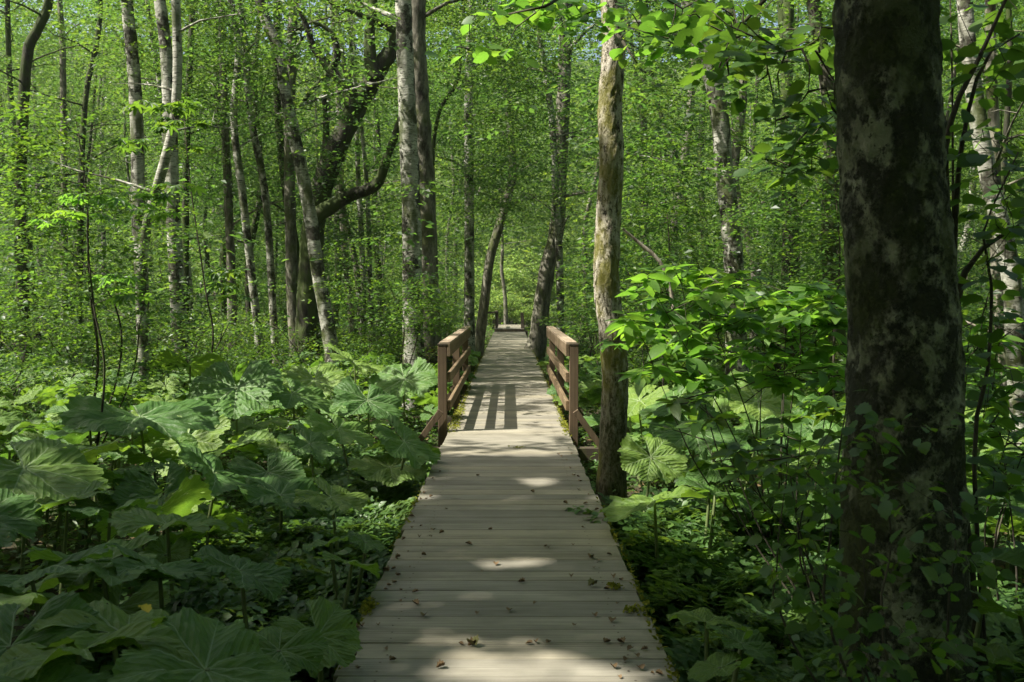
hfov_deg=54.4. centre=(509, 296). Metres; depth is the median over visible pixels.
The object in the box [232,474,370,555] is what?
butterbur plant
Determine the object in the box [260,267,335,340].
shrub
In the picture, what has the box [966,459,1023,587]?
butterbur plant
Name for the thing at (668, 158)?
forest tree
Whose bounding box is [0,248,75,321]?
shrub
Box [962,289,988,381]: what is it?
shrub
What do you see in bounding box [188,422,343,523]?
butterbur plant
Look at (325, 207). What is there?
forest tree
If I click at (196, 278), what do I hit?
birch tree
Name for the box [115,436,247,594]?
butterbur plant
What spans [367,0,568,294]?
forest tree
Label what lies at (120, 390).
butterbur plant
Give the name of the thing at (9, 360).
shrub
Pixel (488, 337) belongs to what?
undergrowth
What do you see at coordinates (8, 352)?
butterbur plant
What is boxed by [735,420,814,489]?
butterbur plant
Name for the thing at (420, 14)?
forest tree
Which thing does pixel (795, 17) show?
forest tree
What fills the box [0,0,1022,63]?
sky
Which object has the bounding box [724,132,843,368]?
sapling
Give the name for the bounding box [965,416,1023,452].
butterbur plant
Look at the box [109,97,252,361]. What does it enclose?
sapling
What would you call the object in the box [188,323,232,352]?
shrub
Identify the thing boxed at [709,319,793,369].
shrub
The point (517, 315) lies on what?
shrub
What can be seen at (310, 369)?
butterbur plant
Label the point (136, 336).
shrub
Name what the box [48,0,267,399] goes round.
birch tree
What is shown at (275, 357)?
butterbur plant
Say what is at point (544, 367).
butterbur plant
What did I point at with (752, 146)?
forest tree
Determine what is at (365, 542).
butterbur plant
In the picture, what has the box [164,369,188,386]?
butterbur plant
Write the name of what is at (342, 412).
butterbur plant
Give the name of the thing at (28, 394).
butterbur plant
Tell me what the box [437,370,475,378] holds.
butterbur plant
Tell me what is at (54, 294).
shrub
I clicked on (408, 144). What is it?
birch tree
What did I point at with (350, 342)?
shrub
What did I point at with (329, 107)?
forest tree
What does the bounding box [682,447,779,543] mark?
butterbur plant
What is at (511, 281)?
shrub
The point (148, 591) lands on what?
butterbur plant
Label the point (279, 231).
forest tree
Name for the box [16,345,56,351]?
butterbur plant
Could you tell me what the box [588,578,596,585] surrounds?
fallen leaf
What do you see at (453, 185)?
forest tree
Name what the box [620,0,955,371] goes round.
forest tree
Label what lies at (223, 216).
forest tree
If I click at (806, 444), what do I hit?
butterbur plant
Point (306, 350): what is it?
shrub
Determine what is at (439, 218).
forest tree
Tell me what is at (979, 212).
birch tree
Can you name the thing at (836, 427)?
butterbur plant
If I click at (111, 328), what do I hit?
shrub
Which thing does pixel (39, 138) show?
forest tree
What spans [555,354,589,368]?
butterbur plant
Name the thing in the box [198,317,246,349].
shrub
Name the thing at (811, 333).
shrub
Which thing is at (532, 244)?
woods
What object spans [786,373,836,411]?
butterbur plant
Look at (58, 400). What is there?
butterbur plant
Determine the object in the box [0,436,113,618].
butterbur plant
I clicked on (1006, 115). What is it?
forest tree
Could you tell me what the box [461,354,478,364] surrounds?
butterbur plant
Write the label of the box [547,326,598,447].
wooden railing
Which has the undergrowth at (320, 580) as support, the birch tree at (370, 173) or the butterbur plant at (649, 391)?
the butterbur plant at (649, 391)
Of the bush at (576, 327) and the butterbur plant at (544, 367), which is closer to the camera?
the bush at (576, 327)
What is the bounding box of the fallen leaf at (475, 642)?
[466,635,478,644]
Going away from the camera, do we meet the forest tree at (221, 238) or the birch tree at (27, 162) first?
the birch tree at (27, 162)
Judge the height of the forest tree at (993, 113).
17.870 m
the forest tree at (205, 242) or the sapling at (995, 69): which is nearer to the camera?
the sapling at (995, 69)
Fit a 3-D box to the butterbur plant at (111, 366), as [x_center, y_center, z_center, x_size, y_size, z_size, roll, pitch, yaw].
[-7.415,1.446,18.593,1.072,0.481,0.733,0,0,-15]
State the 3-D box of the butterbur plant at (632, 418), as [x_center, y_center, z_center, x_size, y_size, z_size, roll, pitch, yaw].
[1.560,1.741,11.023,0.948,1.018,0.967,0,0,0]
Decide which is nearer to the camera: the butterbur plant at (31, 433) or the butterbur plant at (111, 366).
the butterbur plant at (31, 433)
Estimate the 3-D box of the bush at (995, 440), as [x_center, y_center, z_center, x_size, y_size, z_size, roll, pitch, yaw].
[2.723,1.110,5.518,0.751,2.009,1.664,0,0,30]
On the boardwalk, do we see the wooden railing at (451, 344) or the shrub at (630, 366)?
the wooden railing at (451, 344)
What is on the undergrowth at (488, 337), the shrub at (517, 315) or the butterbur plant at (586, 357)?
the butterbur plant at (586, 357)
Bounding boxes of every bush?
[310,235,473,428]
[554,235,700,375]
[595,264,847,537]
[653,380,845,611]
[740,389,1023,681]
[962,317,1023,603]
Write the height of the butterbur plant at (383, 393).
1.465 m
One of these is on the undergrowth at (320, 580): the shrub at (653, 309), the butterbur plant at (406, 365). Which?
the butterbur plant at (406, 365)
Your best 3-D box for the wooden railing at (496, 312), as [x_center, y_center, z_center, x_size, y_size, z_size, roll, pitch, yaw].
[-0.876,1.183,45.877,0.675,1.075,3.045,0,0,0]
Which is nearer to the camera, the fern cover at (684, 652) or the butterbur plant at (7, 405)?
the fern cover at (684, 652)
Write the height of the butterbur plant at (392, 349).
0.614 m
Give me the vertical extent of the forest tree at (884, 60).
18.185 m
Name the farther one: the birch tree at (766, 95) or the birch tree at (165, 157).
the birch tree at (766, 95)
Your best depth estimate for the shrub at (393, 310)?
36.63 m
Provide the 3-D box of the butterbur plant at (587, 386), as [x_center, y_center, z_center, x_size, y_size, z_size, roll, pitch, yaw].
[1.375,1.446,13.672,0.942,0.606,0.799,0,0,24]
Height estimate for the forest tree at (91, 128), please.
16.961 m
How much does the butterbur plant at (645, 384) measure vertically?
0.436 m
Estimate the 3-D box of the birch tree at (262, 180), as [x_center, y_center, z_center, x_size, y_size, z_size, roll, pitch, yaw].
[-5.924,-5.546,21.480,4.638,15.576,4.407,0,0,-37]
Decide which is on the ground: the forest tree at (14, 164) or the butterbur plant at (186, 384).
the forest tree at (14, 164)
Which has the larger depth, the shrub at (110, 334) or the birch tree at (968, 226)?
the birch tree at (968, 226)
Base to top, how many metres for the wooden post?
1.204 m
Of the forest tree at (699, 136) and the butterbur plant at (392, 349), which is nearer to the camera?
the butterbur plant at (392, 349)
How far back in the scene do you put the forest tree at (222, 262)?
27.19 m
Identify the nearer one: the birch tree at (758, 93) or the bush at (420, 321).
the bush at (420, 321)
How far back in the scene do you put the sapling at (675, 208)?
15.43 m
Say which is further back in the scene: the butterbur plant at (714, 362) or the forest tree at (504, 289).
the forest tree at (504, 289)
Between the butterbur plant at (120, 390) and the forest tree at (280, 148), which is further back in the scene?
the forest tree at (280, 148)
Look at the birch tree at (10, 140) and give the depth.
57.66 m
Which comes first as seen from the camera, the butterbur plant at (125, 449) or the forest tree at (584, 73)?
the butterbur plant at (125, 449)
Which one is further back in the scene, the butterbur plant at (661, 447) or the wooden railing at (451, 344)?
the wooden railing at (451, 344)
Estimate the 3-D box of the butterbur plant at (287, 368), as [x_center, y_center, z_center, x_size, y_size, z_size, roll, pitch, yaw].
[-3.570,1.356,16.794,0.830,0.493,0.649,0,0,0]
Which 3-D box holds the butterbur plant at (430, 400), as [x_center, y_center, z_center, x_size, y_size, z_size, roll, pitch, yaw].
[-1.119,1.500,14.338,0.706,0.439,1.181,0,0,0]
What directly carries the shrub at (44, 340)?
on the ground
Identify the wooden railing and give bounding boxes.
[418,326,470,446]
[488,310,498,327]
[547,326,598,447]
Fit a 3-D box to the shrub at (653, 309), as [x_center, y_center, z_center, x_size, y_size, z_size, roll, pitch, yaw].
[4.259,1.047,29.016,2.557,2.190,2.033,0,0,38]
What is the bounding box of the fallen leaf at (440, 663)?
[436,659,444,666]
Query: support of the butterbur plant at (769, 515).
on the ground
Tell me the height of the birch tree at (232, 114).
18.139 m
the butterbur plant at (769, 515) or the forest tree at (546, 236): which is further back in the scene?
the forest tree at (546, 236)
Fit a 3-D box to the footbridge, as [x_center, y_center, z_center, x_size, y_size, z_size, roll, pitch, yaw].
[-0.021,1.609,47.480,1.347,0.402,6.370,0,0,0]
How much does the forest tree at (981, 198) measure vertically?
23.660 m
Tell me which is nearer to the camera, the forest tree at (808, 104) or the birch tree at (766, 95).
the forest tree at (808, 104)
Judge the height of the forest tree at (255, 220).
17.155 m
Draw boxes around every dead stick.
[622,228,677,333]
[965,320,988,332]
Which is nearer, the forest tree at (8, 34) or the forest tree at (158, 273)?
the forest tree at (8, 34)
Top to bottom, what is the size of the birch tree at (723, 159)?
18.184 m
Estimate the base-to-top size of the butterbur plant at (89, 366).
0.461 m
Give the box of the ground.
[0,317,1023,681]
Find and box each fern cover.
[81,443,432,681]
[596,487,1023,681]
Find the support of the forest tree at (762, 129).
on the ground
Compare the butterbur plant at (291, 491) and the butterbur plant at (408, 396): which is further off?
the butterbur plant at (408, 396)
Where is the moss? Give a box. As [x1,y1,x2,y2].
[334,348,679,681]
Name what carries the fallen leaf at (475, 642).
on the boardwalk
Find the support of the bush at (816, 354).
on the ground
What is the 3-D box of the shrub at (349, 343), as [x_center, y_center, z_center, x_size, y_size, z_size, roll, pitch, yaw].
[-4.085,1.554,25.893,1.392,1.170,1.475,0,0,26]
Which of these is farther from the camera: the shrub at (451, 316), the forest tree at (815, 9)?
the shrub at (451, 316)
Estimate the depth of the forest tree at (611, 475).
8.80 m
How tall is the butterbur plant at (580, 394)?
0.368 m
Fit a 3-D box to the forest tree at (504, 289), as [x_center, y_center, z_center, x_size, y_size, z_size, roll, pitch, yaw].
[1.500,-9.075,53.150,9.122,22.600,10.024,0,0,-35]
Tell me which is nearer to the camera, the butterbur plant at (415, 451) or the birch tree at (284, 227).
the butterbur plant at (415, 451)
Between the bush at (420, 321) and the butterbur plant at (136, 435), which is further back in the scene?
the bush at (420, 321)
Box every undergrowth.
[0,317,999,430]
[0,362,1023,681]
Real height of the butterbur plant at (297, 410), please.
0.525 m
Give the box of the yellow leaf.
[138,603,151,612]
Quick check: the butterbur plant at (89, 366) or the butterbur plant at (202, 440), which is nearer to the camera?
the butterbur plant at (202, 440)
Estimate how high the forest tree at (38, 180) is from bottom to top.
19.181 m
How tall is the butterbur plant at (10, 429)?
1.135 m
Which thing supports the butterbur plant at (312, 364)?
on the undergrowth at (320, 580)
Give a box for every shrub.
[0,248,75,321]
[0,279,40,355]
[0,298,56,376]
[0,298,166,383]
[0,305,35,356]
[0,329,67,417]
[3,263,102,351]
[23,321,134,382]
[32,332,111,362]
[36,263,68,342]
[39,353,188,437]
[48,293,258,399]
[69,307,117,359]
[80,311,170,363]
[88,313,131,345]
[109,309,284,371]
[109,328,169,346]
[150,279,169,336]
[151,315,170,337]
[166,281,219,338]
[170,277,244,340]
[170,336,288,371]
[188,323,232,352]
[190,313,287,370]
[197,299,288,360]
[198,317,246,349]
[231,339,409,422]
[240,314,366,367]
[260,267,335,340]
[261,312,287,341]
[266,284,288,360]
[278,327,366,365]
[321,336,360,376]
[330,273,401,327]
[342,310,375,333]
[350,311,460,369]
[366,274,402,336]
[402,287,463,340]
[440,297,462,338]
[440,302,463,334]
[441,255,538,328]
[460,265,555,324]
[474,289,532,324]
[477,246,592,325]
[501,297,552,330]
[535,279,636,374]
[564,294,598,348]
[580,342,722,387]
[592,320,724,383]
[624,298,693,335]
[626,306,716,361]
[629,344,668,386]
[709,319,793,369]
[745,219,846,382]
[776,339,846,420]
[806,251,844,301]
[960,266,1023,349]
[961,244,1023,372]
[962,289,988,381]
[962,319,997,388]
[964,277,989,327]
[965,353,997,385]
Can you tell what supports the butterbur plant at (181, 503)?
on the ground
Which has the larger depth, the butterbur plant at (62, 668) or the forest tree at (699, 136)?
the forest tree at (699, 136)
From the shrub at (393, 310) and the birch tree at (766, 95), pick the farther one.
the birch tree at (766, 95)
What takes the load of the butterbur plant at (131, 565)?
on the ground
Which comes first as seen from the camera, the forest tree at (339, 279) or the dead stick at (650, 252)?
the dead stick at (650, 252)
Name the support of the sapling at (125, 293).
on the ground
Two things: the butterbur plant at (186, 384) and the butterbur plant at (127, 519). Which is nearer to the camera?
the butterbur plant at (127, 519)
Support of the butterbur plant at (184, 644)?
on the ground
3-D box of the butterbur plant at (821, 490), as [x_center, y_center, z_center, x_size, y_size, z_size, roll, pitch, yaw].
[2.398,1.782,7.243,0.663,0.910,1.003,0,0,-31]
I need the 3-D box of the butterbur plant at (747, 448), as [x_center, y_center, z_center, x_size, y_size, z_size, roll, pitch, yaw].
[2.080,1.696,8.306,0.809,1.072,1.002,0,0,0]
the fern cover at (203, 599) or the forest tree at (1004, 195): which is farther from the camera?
the forest tree at (1004, 195)
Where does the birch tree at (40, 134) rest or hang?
on the ground
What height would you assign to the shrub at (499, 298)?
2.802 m
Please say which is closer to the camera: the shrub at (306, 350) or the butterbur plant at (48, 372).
the butterbur plant at (48, 372)
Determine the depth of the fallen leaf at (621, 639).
4.45 m
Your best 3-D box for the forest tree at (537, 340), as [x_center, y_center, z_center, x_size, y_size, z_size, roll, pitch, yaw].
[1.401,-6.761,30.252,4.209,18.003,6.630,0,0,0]
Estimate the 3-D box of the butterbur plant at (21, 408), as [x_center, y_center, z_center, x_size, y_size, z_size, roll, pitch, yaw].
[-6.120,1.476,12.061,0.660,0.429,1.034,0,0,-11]
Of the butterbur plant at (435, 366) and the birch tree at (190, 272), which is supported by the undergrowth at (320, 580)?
the butterbur plant at (435, 366)
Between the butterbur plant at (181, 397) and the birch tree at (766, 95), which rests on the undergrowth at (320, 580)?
the butterbur plant at (181, 397)
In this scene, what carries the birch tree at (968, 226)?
on the ground
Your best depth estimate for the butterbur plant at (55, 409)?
12.11 m
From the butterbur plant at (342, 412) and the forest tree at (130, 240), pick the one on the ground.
the forest tree at (130, 240)
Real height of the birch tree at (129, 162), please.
16.033 m
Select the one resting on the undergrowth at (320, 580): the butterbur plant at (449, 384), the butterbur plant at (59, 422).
the butterbur plant at (449, 384)
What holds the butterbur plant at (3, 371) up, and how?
on the undergrowth at (320, 580)
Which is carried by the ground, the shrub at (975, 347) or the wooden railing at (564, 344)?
the shrub at (975, 347)
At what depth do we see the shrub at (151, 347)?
16.98 m
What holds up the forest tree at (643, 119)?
on the ground
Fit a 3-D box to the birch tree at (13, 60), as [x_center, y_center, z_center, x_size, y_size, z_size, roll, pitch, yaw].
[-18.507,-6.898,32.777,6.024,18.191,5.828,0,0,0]
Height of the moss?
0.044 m
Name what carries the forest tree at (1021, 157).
on the ground
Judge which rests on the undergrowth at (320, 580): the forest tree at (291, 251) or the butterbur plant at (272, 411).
the butterbur plant at (272, 411)
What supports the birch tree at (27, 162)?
on the ground
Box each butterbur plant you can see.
[0,345,16,358]
[0,365,34,387]
[0,386,18,400]
[0,397,11,409]
[0,399,36,435]
[0,410,21,444]
[0,416,83,538]
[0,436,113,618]
[0,542,220,664]
[0,585,113,681]
[0,597,296,681]
[5,435,92,563]
[12,583,43,609]
[13,380,68,404]
[14,422,89,505]
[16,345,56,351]
[16,371,48,387]
[18,366,56,380]
[19,437,125,591]
[21,531,171,671]
[28,355,60,376]
[35,405,125,458]
[36,385,82,417]
[43,394,220,543]
[44,420,97,464]
[45,391,102,415]
[47,365,69,379]
[48,367,107,386]
[55,369,86,385]
[56,353,102,370]
[58,498,229,602]
[59,379,127,409]
[80,376,104,399]
[82,426,152,490]
[91,474,249,584]
[92,429,146,470]
[102,360,137,380]
[105,370,148,399]
[106,366,164,395]
[111,447,208,548]
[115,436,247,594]
[131,395,179,415]
[132,376,181,403]
[140,390,187,400]
[141,429,193,471]
[145,414,230,502]
[146,348,283,491]
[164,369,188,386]
[166,373,197,388]
[186,545,362,681]
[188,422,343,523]
[218,400,296,429]
[225,358,249,367]
[225,415,291,465]
[228,434,324,505]
[231,361,247,386]
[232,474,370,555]
[250,384,290,418]
[255,347,289,367]
[261,342,384,454]
[277,420,338,471]
[280,363,292,371]
[286,351,315,366]
[289,356,323,375]
[290,396,332,415]
[302,532,386,678]
[303,357,437,474]
[303,365,317,373]
[320,381,356,416]
[331,357,357,379]
[336,397,399,428]
[343,368,372,387]
[347,414,441,493]
[348,344,379,364]
[356,379,367,397]
[358,351,402,364]
[383,336,402,360]
[383,362,414,399]
[399,391,432,414]
[403,363,437,378]
[410,387,453,420]
[429,379,470,399]
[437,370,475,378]
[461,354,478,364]
[469,349,479,363]
[536,355,585,374]
[542,355,582,374]
[547,368,601,397]
[553,384,601,405]
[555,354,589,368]
[566,355,599,371]
[578,361,601,381]
[578,380,601,404]
[578,387,600,407]
[578,414,654,425]
[599,476,750,586]
[600,374,658,392]
[617,384,738,513]
[627,407,697,479]
[627,413,690,490]
[628,385,654,403]
[639,362,796,501]
[666,607,778,681]
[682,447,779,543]
[702,359,722,371]
[709,437,806,502]
[712,413,793,487]
[720,397,783,456]
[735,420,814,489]
[742,485,840,549]
[749,362,774,373]
[768,383,828,413]
[777,440,830,520]
[781,482,839,539]
[783,414,835,478]
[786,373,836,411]
[790,391,842,426]
[796,443,842,483]
[803,422,844,474]
[837,396,845,425]
[964,406,982,422]
[965,384,997,406]
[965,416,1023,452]
[965,436,1023,455]
[966,454,1023,573]
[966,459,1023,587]
[967,444,1022,547]
[967,545,1023,681]
[970,514,1023,588]
[982,407,1009,431]
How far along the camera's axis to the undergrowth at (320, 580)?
6.89 m
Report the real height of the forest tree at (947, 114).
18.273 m
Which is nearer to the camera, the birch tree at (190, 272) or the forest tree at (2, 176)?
the birch tree at (190, 272)
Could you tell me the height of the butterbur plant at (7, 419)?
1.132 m
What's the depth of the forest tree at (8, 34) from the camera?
27.82 m
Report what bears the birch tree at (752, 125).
on the ground
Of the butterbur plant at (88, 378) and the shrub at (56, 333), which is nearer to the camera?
the butterbur plant at (88, 378)
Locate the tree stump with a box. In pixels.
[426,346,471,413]
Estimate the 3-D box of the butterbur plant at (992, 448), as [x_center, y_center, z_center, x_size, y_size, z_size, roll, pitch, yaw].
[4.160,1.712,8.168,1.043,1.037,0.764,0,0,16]
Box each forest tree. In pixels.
[0,0,89,315]
[0,0,110,317]
[0,0,115,354]
[0,0,146,338]
[0,0,151,347]
[0,0,154,390]
[0,0,155,336]
[0,14,52,333]
[0,18,60,296]
[0,51,51,242]
[1,4,54,269]
[9,0,193,324]
[12,1,111,330]
[20,7,128,325]
[30,0,127,327]
[72,1,206,317]
[74,44,208,326]
[79,9,153,320]
[89,52,232,324]
[96,1,266,336]
[102,0,299,370]
[109,0,279,340]
[116,0,310,346]
[146,66,284,302]
[159,17,266,316]
[167,0,283,316]
[181,7,334,344]
[192,0,334,330]
[192,74,272,314]
[200,8,395,342]
[217,0,344,273]
[219,1,399,322]
[229,0,393,355]
[235,2,438,329]
[242,10,346,314]
[243,14,357,316]
[254,0,437,348]
[261,2,473,334]
[265,11,372,316]
[271,1,401,334]
[285,0,558,361]
[314,4,479,314]
[317,0,532,339]
[323,0,598,391]
[346,1,401,311]
[349,0,672,528]
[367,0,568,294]
[377,1,548,333]
[386,2,534,319]
[392,9,557,331]
[394,0,593,364]
[438,0,689,342]
[445,23,596,324]
[460,1,661,323]
[486,1,706,325]
[490,0,764,314]
[494,0,628,365]
[503,0,820,363]
[506,6,632,305]
[566,0,779,324]
[573,0,834,389]
[575,3,765,309]
[577,0,744,363]
[589,1,713,299]
[594,0,974,681]
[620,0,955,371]
[624,0,840,361]
[662,0,781,338]
[705,0,843,280]
[711,0,834,311]
[715,0,808,334]
[719,0,956,401]
[746,0,843,265]
[747,0,964,333]
[747,1,844,341]
[812,0,1023,385]
[940,0,1022,265]
[940,0,1023,199]
[940,0,1023,251]
[940,0,1023,309]
[941,2,1023,114]
[942,4,1023,297]
[944,2,1022,257]
[947,4,1023,293]
[948,0,1023,386]
[956,3,1023,304]
[978,2,1023,227]
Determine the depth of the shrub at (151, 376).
15.54 m
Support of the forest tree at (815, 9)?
on the ground
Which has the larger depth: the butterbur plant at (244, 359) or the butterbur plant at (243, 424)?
the butterbur plant at (244, 359)
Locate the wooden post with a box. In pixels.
[520,312,527,336]
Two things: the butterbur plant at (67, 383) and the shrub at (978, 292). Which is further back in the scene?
the shrub at (978, 292)
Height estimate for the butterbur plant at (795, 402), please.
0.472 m
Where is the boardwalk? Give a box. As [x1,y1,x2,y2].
[333,332,678,681]
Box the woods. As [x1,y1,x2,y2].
[0,0,1023,325]
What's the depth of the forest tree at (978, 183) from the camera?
64.91 m
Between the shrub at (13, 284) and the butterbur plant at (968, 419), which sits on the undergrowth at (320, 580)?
the butterbur plant at (968, 419)
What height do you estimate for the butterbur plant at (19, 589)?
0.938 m
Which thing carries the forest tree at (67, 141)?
on the ground
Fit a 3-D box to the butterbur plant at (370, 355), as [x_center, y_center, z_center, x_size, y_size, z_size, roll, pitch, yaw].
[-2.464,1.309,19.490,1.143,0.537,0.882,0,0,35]
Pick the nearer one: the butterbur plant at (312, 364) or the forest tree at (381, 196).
the butterbur plant at (312, 364)
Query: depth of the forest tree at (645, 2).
23.35 m
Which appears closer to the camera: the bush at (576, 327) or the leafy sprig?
the leafy sprig
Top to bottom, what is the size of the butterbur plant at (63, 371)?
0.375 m
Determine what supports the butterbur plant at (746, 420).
on the ground
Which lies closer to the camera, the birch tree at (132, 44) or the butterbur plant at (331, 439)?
the butterbur plant at (331, 439)
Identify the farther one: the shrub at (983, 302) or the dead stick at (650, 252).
the shrub at (983, 302)
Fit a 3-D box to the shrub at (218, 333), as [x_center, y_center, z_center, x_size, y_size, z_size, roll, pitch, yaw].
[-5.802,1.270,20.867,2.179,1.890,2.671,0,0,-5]
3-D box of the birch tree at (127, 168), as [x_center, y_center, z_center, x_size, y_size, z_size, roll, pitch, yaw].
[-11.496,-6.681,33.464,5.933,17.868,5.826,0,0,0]
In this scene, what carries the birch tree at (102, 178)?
on the ground
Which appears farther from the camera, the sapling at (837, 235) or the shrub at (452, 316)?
the shrub at (452, 316)
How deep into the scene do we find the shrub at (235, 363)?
18.28 m
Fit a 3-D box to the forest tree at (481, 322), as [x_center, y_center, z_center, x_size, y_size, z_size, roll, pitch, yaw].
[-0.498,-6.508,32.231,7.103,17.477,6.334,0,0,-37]
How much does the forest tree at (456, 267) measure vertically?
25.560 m
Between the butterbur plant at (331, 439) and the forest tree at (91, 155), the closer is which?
the butterbur plant at (331, 439)
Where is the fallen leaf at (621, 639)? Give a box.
[616,636,625,642]
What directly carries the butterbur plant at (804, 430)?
on the ground
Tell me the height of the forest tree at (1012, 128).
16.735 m
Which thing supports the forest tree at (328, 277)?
on the ground
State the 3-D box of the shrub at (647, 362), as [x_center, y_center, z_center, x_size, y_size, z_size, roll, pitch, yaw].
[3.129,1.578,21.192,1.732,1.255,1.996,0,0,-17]
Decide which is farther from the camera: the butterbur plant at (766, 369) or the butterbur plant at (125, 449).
the butterbur plant at (766, 369)
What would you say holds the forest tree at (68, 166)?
on the ground
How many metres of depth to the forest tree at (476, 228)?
65.11 m
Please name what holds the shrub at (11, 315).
on the ground
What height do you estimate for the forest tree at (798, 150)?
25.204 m
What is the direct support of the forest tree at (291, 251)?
on the ground
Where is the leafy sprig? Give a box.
[563,505,607,523]
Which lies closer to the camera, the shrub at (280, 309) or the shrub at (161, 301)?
the shrub at (280, 309)
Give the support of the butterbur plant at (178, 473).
on the ground
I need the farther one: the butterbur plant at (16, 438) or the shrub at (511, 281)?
the shrub at (511, 281)
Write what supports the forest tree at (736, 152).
on the ground
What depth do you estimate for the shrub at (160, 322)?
47.32 m
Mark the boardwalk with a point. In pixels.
(509, 401)
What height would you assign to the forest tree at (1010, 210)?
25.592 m
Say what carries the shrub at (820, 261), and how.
on the ground
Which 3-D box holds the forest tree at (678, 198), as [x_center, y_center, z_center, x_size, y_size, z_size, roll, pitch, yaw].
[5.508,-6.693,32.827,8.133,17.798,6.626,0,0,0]
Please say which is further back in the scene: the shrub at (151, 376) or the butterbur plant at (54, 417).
the shrub at (151, 376)
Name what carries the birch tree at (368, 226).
on the ground
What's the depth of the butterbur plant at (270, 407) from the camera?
13.10 m
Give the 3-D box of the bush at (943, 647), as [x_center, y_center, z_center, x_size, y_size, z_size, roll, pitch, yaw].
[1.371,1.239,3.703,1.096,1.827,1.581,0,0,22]
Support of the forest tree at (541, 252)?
on the ground
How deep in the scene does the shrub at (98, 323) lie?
26.93 m
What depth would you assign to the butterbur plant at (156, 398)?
12.11 m
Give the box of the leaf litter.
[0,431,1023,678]
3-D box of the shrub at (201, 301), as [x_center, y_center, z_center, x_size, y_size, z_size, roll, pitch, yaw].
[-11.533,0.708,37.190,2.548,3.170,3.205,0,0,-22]
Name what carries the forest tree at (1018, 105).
on the ground
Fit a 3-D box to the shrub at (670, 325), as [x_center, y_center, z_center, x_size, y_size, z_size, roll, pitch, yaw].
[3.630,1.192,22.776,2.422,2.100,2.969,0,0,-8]
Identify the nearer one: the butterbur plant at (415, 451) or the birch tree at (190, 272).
the butterbur plant at (415, 451)
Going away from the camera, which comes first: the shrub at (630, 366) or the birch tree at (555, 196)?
the shrub at (630, 366)
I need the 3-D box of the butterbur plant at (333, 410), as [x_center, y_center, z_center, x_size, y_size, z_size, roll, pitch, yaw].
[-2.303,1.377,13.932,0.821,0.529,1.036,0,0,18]
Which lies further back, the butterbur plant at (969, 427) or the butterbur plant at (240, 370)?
the butterbur plant at (240, 370)
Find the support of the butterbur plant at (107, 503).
on the ground
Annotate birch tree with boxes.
[0,0,31,292]
[0,0,87,305]
[0,0,359,428]
[0,4,55,270]
[0,4,112,315]
[0,9,64,321]
[2,0,219,396]
[40,0,165,332]
[46,17,206,289]
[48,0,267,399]
[63,0,286,337]
[67,0,239,321]
[111,12,242,302]
[113,0,309,358]
[127,24,268,311]
[181,0,400,395]
[182,0,359,368]
[241,11,343,317]
[265,0,547,416]
[271,0,452,348]
[301,0,442,373]
[318,1,444,308]
[389,0,555,371]
[475,2,642,332]
[488,0,814,423]
[586,32,707,311]
[648,0,1023,445]
[653,0,832,333]
[693,0,804,235]
[705,4,780,271]
[758,82,821,282]
[773,0,843,282]
[813,0,1023,300]
[940,0,1023,295]
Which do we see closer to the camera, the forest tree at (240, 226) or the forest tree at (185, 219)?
the forest tree at (185, 219)
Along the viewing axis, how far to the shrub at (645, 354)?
18.15 m
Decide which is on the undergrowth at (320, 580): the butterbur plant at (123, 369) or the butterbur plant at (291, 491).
the butterbur plant at (123, 369)
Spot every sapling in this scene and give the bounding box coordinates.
[0,89,203,443]
[27,183,207,546]
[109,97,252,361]
[619,126,727,385]
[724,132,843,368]
[780,132,844,398]
[939,0,1023,674]
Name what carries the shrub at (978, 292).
on the ground
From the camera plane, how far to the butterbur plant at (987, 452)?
9.39 m
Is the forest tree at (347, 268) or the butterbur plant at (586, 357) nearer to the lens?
the butterbur plant at (586, 357)
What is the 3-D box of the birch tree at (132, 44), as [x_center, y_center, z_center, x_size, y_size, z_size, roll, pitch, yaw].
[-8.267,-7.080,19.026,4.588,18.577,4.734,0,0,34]
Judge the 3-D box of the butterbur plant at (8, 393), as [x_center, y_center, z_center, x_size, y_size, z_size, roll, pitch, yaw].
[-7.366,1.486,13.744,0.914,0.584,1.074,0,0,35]
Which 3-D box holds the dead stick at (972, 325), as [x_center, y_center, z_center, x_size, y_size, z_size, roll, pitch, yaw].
[4.562,0.214,11.000,1.579,0.419,0.034,0,0,0]
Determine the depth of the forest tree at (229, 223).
22.91 m
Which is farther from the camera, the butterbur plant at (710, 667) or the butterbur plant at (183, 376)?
the butterbur plant at (183, 376)
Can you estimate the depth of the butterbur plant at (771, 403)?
9.20 m
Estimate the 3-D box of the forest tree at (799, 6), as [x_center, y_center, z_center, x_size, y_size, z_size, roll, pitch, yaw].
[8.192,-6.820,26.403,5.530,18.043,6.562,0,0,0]
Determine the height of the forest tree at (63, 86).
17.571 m
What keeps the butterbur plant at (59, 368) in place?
on the undergrowth at (320, 580)
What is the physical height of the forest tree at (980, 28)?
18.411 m
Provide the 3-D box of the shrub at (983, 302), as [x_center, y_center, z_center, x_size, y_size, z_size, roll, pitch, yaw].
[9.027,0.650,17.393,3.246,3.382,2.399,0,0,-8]
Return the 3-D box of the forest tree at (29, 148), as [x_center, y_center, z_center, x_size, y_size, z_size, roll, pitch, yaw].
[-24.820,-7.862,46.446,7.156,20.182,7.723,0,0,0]
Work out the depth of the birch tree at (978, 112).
10.45 m
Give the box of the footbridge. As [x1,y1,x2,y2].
[494,325,523,331]
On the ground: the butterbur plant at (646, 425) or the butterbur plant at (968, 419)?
the butterbur plant at (646, 425)

